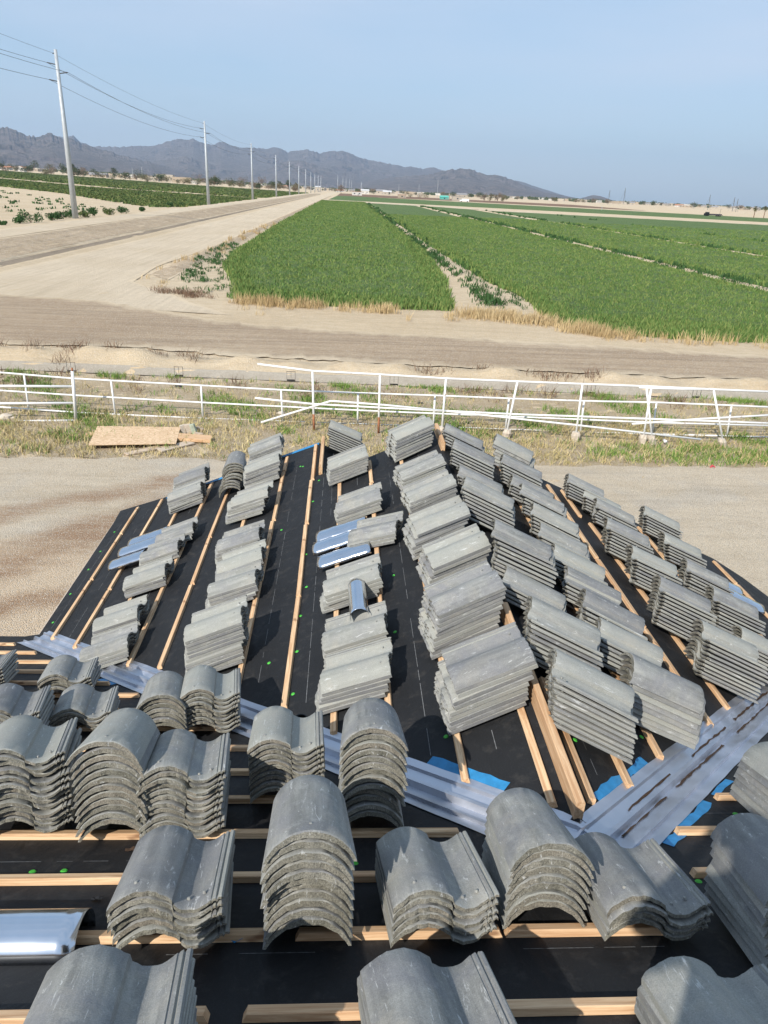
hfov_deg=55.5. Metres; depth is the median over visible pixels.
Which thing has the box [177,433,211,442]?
timber
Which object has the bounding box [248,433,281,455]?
roof tile
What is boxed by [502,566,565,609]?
roof tile
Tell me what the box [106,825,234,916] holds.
roof tile
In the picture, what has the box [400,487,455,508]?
roof tile
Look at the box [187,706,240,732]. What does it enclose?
roof tile
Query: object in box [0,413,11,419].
stone
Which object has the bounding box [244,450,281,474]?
roof tile
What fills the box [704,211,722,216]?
flatbed truck
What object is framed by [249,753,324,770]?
roof tile
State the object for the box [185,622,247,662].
roof tile
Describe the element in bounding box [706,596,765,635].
roof tile
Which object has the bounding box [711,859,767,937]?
ridge tile
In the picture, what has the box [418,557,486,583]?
roof tile
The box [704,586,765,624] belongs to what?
roof tile
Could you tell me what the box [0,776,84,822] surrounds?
roof tile
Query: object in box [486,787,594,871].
ridge tile
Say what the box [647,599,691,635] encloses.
roof tile
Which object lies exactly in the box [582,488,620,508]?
roof tile
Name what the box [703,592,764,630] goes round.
roof tile
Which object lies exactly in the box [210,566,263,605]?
roof tile
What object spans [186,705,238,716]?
roof tile
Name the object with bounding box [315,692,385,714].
roof tile
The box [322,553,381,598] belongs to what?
roof tile
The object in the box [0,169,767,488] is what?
ground
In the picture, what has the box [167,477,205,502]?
roof tile
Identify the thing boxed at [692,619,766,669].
roof tile
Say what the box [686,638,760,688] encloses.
roof tile
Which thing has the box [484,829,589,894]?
ridge tile
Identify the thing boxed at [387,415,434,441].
roof tile
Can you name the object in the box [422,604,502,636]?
roof tile
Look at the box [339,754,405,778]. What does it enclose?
ridge tile
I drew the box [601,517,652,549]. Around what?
roof tile
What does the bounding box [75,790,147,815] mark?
ridge tile
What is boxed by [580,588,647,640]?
roof tile
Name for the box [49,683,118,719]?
roof tile
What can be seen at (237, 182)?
tree
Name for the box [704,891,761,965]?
roof tile
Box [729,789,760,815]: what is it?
ridge tile
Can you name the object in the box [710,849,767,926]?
ridge tile
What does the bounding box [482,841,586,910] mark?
ridge tile
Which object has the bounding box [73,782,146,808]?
ridge tile
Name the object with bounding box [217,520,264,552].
roof tile
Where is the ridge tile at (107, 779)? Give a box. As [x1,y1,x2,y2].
[73,775,146,801]
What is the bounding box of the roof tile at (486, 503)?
[460,480,512,516]
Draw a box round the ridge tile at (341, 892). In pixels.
[260,878,351,908]
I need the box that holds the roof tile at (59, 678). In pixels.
[38,661,98,687]
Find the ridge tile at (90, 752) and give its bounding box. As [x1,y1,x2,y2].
[70,728,159,771]
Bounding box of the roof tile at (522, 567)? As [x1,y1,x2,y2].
[493,539,555,583]
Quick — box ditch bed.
[0,194,319,266]
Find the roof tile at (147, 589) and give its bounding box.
[124,570,173,597]
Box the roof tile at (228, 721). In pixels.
[187,702,240,724]
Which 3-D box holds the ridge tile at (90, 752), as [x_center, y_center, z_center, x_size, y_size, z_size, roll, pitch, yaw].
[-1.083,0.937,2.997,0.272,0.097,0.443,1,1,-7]
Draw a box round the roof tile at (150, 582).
[122,565,171,592]
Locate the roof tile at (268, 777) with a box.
[250,773,324,790]
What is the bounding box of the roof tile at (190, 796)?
[137,778,225,801]
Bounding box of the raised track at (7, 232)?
[0,192,321,237]
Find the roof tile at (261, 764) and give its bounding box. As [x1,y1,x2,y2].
[249,758,324,776]
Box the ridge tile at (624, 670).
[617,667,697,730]
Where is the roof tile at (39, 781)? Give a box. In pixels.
[0,735,81,785]
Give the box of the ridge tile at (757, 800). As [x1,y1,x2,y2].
[733,778,767,813]
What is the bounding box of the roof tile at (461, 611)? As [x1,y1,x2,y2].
[423,591,505,622]
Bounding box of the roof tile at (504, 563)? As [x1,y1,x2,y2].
[491,542,553,587]
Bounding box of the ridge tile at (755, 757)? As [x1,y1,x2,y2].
[740,742,767,779]
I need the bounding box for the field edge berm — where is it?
[150,196,330,279]
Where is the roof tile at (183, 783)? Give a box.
[136,776,224,797]
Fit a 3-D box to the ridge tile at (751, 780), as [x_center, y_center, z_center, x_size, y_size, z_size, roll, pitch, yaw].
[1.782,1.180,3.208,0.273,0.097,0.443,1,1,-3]
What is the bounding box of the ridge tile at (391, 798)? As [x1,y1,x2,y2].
[338,780,400,810]
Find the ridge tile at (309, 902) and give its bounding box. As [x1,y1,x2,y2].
[263,897,352,930]
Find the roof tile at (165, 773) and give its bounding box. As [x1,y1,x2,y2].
[139,738,230,790]
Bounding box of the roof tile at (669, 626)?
[647,603,691,637]
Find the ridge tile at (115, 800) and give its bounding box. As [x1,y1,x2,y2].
[75,797,147,822]
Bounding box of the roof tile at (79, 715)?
[49,691,118,724]
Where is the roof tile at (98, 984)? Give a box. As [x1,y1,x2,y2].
[23,944,192,1023]
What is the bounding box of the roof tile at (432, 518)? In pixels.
[409,495,470,536]
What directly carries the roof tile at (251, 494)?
on the roof tile at (229, 509)
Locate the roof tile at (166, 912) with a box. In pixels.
[107,844,234,932]
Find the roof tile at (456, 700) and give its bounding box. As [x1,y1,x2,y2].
[437,660,532,705]
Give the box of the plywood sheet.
[88,426,179,445]
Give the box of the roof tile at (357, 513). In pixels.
[334,505,380,521]
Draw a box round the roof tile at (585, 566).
[551,544,607,585]
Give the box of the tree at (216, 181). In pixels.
[209,177,220,185]
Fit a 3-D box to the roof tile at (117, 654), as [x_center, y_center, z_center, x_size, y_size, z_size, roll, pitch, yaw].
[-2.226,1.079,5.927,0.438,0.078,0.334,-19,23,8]
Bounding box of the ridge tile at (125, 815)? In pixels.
[75,810,146,836]
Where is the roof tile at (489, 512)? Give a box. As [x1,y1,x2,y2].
[463,498,514,525]
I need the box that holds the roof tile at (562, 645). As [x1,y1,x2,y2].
[525,606,603,666]
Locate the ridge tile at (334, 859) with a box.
[260,847,353,883]
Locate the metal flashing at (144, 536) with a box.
[127,526,168,545]
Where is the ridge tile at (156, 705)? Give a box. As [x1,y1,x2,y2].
[141,702,186,718]
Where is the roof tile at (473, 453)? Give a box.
[451,439,494,468]
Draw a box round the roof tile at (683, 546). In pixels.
[657,532,706,561]
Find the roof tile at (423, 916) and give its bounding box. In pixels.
[375,863,497,938]
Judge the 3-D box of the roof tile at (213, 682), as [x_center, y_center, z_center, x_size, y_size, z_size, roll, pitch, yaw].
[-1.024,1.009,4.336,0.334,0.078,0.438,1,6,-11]
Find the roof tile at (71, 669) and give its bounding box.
[37,655,98,684]
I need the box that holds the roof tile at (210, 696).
[182,672,240,704]
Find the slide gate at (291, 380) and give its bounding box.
[287,371,294,381]
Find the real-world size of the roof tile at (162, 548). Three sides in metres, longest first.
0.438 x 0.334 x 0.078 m
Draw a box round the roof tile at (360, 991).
[357,975,368,1023]
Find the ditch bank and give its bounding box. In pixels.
[0,194,317,260]
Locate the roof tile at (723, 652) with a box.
[692,624,766,673]
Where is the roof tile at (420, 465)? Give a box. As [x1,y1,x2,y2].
[394,450,446,481]
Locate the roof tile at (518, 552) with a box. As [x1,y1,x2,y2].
[493,527,556,570]
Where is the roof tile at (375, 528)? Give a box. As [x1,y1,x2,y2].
[348,511,403,544]
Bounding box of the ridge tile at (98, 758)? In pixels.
[70,746,154,779]
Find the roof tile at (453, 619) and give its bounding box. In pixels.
[422,595,505,627]
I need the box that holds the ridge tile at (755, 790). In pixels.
[733,773,767,803]
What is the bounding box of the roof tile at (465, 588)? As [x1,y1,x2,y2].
[423,560,506,618]
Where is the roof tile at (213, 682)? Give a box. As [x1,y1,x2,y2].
[180,665,239,700]
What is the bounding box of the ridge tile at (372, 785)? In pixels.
[343,782,405,806]
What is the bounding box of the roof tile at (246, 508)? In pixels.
[227,489,270,514]
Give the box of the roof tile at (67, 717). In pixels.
[51,696,118,726]
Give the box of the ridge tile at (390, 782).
[339,773,404,798]
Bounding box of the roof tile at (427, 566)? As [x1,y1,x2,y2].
[419,553,488,578]
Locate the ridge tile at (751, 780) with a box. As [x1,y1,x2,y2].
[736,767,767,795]
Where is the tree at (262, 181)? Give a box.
[258,177,266,183]
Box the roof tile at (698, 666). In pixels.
[686,646,759,695]
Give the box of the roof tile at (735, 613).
[705,589,765,627]
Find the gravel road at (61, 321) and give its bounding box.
[0,294,767,379]
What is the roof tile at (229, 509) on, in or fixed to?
on the roof tile at (246, 508)
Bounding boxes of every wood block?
[179,424,185,432]
[184,423,191,433]
[189,423,197,433]
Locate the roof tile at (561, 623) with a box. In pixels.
[526,596,603,656]
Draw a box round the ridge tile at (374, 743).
[339,739,406,764]
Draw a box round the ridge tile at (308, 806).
[263,775,356,864]
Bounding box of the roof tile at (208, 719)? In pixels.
[187,716,239,729]
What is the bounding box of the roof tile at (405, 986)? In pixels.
[360,948,516,1023]
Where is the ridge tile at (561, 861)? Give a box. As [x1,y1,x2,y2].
[484,821,592,886]
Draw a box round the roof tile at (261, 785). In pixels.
[250,779,286,796]
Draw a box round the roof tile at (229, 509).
[227,489,269,512]
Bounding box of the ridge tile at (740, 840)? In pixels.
[710,813,767,906]
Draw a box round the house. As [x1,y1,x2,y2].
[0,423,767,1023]
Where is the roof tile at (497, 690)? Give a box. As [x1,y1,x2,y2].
[439,669,533,709]
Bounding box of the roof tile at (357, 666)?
[320,637,392,696]
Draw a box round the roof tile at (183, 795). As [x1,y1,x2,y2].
[137,755,229,807]
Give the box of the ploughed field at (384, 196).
[337,193,643,210]
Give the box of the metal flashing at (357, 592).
[348,578,368,619]
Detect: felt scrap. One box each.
[91,896,102,899]
[125,846,134,850]
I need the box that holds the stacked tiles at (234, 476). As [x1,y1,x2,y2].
[0,426,767,1023]
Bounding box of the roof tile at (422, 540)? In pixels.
[405,521,467,545]
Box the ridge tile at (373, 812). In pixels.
[348,809,400,827]
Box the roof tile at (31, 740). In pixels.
[0,715,77,765]
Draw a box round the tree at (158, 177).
[151,173,163,181]
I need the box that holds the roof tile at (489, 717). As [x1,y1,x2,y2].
[433,690,526,735]
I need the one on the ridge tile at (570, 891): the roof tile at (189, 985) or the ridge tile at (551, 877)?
the ridge tile at (551, 877)
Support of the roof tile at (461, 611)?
on the roof tile at (453, 619)
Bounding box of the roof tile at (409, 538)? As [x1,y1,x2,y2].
[402,525,464,549]
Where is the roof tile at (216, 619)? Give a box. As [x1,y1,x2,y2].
[184,595,247,644]
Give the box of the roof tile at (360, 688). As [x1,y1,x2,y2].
[319,655,391,701]
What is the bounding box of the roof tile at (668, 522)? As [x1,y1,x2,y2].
[640,506,682,532]
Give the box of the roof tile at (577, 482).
[565,473,605,500]
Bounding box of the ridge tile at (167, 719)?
[152,716,187,730]
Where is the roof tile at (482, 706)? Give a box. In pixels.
[434,676,527,721]
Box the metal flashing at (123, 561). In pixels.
[108,549,146,570]
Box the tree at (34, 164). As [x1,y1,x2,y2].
[30,160,40,168]
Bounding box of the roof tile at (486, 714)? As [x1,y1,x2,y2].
[434,686,528,730]
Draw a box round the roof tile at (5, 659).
[0,649,16,669]
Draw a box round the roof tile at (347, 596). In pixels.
[325,569,382,605]
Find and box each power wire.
[0,33,291,164]
[0,53,310,175]
[1,49,288,165]
[1,68,307,176]
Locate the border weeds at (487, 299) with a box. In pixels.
[365,203,767,306]
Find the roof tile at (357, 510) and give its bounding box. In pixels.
[335,491,381,518]
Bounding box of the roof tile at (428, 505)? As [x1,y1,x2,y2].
[400,493,455,513]
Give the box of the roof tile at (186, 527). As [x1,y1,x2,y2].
[155,516,197,541]
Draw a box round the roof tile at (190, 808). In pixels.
[137,760,230,814]
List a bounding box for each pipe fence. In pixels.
[0,372,767,437]
[255,363,767,446]
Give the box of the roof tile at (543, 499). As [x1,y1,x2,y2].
[519,483,565,515]
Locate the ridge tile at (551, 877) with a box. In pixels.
[485,837,589,903]
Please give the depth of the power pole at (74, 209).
118.48 m
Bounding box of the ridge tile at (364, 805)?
[347,800,403,826]
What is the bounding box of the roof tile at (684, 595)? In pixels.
[652,575,717,618]
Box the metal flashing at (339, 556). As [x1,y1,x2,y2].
[317,542,370,569]
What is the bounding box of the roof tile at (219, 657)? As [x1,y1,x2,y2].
[185,631,246,670]
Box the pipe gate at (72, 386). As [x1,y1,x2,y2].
[0,368,76,421]
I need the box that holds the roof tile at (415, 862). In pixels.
[376,826,499,913]
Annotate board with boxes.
[124,444,164,455]
[157,441,194,451]
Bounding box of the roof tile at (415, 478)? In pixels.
[393,465,444,484]
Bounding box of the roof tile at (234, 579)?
[207,560,261,599]
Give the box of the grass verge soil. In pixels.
[0,376,767,467]
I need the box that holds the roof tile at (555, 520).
[529,502,579,537]
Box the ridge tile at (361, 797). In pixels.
[345,793,401,817]
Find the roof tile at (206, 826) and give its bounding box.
[139,781,229,833]
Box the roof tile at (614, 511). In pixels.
[593,498,636,526]
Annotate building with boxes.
[89,172,108,177]
[156,174,174,181]
[172,177,191,182]
[315,186,320,191]
[352,191,361,195]
[361,189,368,193]
[376,189,383,193]
[383,190,391,194]
[440,195,448,199]
[452,196,462,200]
[456,193,466,197]
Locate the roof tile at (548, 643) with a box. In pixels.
[523,610,600,670]
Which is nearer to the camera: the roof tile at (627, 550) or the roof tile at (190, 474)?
the roof tile at (627, 550)
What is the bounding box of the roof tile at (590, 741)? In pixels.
[545,690,631,764]
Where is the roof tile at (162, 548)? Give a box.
[139,533,184,563]
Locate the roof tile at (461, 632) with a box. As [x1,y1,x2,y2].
[419,614,499,646]
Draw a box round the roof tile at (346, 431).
[328,420,361,441]
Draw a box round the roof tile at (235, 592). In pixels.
[208,569,262,602]
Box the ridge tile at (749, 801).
[730,784,767,818]
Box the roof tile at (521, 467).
[500,454,542,482]
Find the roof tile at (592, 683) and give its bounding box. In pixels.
[549,648,638,722]
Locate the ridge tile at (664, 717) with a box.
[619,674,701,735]
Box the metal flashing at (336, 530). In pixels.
[316,516,366,541]
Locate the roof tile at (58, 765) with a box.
[0,728,81,776]
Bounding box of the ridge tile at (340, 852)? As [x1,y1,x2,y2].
[261,836,354,872]
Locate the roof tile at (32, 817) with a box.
[0,787,81,826]
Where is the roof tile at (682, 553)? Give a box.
[658,535,706,565]
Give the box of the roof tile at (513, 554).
[495,544,557,575]
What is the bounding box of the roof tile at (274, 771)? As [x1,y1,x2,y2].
[249,768,323,785]
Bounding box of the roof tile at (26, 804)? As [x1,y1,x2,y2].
[0,769,82,817]
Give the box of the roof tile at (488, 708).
[434,681,528,725]
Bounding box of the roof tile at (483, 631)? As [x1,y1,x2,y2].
[418,622,498,654]
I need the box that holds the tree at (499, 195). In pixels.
[492,193,502,200]
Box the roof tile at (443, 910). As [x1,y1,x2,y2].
[375,858,497,931]
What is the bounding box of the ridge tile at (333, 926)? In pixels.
[262,916,351,949]
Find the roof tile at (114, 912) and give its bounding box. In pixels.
[107,837,234,922]
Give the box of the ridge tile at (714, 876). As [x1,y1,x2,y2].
[705,863,767,948]
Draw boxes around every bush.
[12,215,25,223]
[16,210,43,222]
[45,212,60,220]
[54,211,67,218]
[63,209,71,217]
[78,210,89,217]
[87,206,97,215]
[102,208,114,214]
[116,206,129,213]
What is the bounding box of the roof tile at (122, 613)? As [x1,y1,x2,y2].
[92,594,147,633]
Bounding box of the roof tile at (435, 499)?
[401,489,457,511]
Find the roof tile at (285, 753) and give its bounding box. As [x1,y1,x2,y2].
[248,748,324,765]
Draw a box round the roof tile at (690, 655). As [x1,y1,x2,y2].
[685,653,757,703]
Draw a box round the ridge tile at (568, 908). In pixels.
[481,857,584,928]
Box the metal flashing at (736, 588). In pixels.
[728,581,742,594]
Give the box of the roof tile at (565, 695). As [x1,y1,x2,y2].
[545,658,635,732]
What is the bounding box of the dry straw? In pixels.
[141,222,767,349]
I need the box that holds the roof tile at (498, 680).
[444,626,537,697]
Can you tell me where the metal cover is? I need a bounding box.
[0,908,95,965]
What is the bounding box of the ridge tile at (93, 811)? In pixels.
[76,804,147,828]
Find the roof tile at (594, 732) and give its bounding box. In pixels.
[545,680,633,754]
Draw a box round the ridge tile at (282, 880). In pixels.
[262,868,354,902]
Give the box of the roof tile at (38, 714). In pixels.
[0,690,53,718]
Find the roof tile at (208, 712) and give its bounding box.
[186,708,238,721]
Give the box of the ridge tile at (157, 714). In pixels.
[149,712,186,727]
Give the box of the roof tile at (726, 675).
[688,642,760,692]
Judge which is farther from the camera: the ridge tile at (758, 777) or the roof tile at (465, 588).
the roof tile at (465, 588)
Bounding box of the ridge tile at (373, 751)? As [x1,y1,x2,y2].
[339,747,406,771]
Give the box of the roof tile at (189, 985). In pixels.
[182,958,194,1023]
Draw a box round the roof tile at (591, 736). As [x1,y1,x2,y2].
[544,684,632,758]
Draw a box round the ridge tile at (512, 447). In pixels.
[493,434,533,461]
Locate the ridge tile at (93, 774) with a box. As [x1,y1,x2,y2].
[73,767,146,793]
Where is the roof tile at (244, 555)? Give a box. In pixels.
[216,539,266,573]
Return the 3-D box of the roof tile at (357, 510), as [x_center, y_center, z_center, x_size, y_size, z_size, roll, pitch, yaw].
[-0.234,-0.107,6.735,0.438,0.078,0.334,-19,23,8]
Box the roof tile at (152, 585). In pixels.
[125,561,174,594]
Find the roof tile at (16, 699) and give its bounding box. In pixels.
[0,683,50,716]
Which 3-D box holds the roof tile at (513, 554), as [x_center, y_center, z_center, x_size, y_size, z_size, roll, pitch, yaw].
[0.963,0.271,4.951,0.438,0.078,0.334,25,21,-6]
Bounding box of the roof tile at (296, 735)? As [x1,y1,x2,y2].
[247,706,323,755]
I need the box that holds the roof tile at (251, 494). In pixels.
[230,480,273,508]
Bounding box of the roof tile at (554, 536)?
[536,523,589,559]
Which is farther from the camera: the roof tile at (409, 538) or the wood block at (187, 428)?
the wood block at (187, 428)
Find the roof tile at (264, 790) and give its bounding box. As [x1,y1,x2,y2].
[250,785,282,803]
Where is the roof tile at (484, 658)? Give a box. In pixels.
[441,622,535,693]
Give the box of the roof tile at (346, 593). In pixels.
[325,562,382,601]
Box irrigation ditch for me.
[0,361,767,400]
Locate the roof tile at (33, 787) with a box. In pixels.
[0,742,80,792]
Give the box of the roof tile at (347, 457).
[327,444,368,471]
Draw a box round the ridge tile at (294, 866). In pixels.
[261,859,353,892]
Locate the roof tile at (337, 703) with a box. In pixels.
[317,669,388,710]
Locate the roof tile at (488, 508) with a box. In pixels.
[462,495,514,520]
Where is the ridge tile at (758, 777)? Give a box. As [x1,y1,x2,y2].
[737,761,767,787]
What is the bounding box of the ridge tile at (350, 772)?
[341,761,407,785]
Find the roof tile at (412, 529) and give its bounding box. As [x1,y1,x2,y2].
[406,517,468,539]
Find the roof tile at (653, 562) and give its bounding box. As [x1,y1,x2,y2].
[626,545,682,581]
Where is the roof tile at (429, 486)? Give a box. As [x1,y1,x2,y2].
[402,469,456,504]
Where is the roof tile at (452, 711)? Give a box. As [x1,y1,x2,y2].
[435,670,529,716]
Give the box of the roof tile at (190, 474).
[173,463,209,485]
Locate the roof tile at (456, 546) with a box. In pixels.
[421,523,491,570]
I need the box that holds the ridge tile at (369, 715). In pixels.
[340,697,408,750]
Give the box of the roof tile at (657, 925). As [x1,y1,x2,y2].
[578,893,707,940]
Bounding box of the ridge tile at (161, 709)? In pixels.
[145,707,186,722]
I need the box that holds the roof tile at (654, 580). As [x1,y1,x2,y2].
[651,578,715,621]
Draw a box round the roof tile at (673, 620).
[649,596,692,631]
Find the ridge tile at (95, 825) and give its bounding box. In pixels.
[78,818,141,841]
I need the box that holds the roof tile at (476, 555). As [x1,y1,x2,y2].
[422,548,490,574]
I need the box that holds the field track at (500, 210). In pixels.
[324,199,762,224]
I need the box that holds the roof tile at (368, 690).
[317,660,390,704]
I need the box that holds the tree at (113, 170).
[109,168,117,173]
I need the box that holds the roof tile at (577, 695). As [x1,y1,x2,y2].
[547,653,635,726]
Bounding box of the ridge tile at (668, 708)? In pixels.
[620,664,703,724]
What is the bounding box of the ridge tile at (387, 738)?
[340,733,407,756]
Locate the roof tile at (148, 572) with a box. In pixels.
[124,555,172,589]
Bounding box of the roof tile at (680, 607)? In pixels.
[651,582,715,625]
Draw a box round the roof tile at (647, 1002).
[637,985,665,1023]
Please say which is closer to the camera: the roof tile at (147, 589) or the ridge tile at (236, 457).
the roof tile at (147, 589)
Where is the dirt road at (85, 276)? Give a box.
[0,192,336,314]
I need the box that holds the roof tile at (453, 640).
[418,617,499,650]
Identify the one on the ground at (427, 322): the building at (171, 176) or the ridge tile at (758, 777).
the building at (171, 176)
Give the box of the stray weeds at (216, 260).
[176,241,527,308]
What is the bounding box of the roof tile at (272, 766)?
[249,764,324,781]
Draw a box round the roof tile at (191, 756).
[137,729,229,785]
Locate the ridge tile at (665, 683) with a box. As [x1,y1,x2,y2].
[619,652,704,714]
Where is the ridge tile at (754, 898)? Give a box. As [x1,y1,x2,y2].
[710,841,767,917]
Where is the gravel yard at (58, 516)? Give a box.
[0,456,767,635]
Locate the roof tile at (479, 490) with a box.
[461,476,513,513]
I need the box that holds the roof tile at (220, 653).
[184,626,246,667]
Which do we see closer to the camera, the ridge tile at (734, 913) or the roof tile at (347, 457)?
the ridge tile at (734, 913)
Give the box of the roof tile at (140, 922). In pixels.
[112,875,230,945]
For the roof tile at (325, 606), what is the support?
on the roof tile at (341, 605)
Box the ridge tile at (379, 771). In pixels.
[340,768,406,790]
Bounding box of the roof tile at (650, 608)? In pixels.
[646,606,688,639]
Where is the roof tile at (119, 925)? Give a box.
[111,880,229,936]
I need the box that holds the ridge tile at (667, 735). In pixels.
[633,720,695,749]
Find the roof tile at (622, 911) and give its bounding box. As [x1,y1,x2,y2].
[586,892,712,929]
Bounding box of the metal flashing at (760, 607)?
[728,588,764,614]
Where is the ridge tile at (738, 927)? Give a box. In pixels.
[704,883,767,967]
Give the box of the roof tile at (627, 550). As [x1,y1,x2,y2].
[624,548,681,584]
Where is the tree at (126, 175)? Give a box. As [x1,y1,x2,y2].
[121,172,130,179]
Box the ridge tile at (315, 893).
[263,888,353,921]
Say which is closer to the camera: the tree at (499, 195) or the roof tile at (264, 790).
the roof tile at (264, 790)
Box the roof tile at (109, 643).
[79,621,137,661]
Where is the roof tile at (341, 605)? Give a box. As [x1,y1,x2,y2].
[320,590,377,613]
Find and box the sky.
[0,0,767,207]
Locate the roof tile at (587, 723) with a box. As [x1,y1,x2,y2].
[546,674,633,748]
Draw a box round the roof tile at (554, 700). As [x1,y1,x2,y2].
[545,669,634,743]
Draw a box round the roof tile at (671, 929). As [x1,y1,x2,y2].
[581,886,710,935]
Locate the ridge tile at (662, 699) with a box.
[620,658,705,720]
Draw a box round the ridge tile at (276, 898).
[263,884,353,913]
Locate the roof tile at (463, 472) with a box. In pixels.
[456,465,502,492]
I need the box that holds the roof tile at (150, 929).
[116,862,233,948]
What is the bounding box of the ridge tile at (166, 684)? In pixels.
[136,671,185,709]
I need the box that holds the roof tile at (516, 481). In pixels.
[509,474,553,497]
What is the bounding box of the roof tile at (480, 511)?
[466,503,513,527]
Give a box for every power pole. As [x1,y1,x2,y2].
[47,49,78,218]
[200,121,209,204]
[250,143,254,199]
[273,155,276,196]
[288,161,289,194]
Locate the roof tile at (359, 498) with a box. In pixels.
[336,482,382,515]
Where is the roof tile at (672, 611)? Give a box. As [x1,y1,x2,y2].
[651,589,693,623]
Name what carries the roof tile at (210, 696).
on the roof tile at (208, 699)
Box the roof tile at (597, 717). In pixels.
[549,665,637,738]
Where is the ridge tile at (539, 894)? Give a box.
[482,851,587,921]
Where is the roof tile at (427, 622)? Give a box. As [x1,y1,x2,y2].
[419,607,500,641]
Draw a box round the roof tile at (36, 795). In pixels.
[0,753,79,799]
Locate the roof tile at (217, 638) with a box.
[186,601,248,651]
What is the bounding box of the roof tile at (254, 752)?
[248,743,324,760]
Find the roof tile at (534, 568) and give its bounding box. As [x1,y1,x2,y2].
[493,544,555,579]
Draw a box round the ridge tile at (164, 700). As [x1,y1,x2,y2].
[139,698,186,713]
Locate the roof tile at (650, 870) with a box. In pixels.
[575,832,710,917]
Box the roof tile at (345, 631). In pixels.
[322,601,387,653]
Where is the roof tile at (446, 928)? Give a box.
[375,871,496,947]
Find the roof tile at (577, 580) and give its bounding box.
[563,566,621,604]
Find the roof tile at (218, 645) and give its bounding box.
[187,613,248,658]
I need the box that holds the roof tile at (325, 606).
[322,589,379,609]
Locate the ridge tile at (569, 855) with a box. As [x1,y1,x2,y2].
[486,815,593,878]
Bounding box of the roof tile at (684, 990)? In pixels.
[641,956,767,1023]
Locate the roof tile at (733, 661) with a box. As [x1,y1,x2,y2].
[693,628,766,677]
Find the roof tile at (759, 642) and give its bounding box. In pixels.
[731,626,767,655]
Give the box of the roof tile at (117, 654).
[98,625,139,662]
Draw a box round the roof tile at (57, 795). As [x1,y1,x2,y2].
[0,752,83,803]
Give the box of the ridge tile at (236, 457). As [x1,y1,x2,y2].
[222,451,245,473]
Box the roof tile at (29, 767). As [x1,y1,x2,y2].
[0,724,76,772]
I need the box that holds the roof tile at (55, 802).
[0,761,82,809]
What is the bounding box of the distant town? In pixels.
[35,168,760,208]
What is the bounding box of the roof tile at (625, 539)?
[603,520,653,553]
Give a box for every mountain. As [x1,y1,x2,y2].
[0,127,197,177]
[57,135,564,195]
[151,156,366,188]
[352,168,612,200]
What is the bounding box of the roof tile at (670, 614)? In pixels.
[649,592,694,628]
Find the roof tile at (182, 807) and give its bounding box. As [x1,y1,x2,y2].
[135,768,230,822]
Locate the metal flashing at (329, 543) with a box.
[312,531,349,555]
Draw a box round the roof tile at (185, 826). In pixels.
[139,784,229,839]
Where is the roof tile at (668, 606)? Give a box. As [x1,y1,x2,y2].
[651,586,696,620]
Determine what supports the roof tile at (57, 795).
on the roof tile at (55, 802)
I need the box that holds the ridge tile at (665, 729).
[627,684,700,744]
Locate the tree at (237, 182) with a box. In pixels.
[235,181,243,186]
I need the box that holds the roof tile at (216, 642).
[185,615,247,654]
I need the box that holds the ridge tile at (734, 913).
[704,874,767,956]
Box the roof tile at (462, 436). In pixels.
[443,423,482,450]
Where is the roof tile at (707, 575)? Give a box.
[680,559,733,593]
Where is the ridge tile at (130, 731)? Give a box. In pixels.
[65,708,156,765]
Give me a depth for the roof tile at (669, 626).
5.44 m
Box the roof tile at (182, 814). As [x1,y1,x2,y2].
[136,772,230,826]
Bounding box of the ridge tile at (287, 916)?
[263,906,352,941]
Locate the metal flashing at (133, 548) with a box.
[117,536,155,557]
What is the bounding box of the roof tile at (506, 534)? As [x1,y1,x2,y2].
[491,519,553,565]
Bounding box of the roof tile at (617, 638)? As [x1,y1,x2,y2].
[594,617,663,666]
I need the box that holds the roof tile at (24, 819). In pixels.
[0,794,81,832]
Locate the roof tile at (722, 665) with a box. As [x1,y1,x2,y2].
[689,636,764,685]
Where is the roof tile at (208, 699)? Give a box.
[184,689,240,708]
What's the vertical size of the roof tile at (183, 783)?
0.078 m
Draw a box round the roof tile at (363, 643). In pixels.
[321,616,386,657]
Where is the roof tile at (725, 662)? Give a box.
[690,632,765,681]
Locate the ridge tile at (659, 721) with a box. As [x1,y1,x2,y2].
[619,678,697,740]
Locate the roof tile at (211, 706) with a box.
[178,700,238,714]
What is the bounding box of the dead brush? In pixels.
[0,285,726,415]
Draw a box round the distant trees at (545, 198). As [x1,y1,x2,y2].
[5,165,767,209]
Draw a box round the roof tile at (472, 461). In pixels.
[451,442,493,471]
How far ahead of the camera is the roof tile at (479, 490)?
5.74 m
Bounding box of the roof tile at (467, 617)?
[421,600,503,632]
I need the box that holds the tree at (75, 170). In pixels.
[66,167,80,175]
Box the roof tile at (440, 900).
[375,850,498,922]
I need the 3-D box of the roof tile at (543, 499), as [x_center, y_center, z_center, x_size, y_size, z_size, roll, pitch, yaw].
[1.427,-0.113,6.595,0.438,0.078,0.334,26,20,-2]
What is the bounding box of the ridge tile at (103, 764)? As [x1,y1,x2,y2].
[72,760,144,786]
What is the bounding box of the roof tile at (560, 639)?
[524,601,601,661]
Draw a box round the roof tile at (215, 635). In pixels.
[183,608,246,647]
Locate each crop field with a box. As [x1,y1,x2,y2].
[0,170,307,212]
[222,200,456,311]
[328,196,767,221]
[372,203,767,343]
[434,207,767,286]
[489,211,767,255]
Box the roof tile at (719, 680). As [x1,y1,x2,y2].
[683,649,756,699]
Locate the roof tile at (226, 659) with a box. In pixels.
[186,632,247,671]

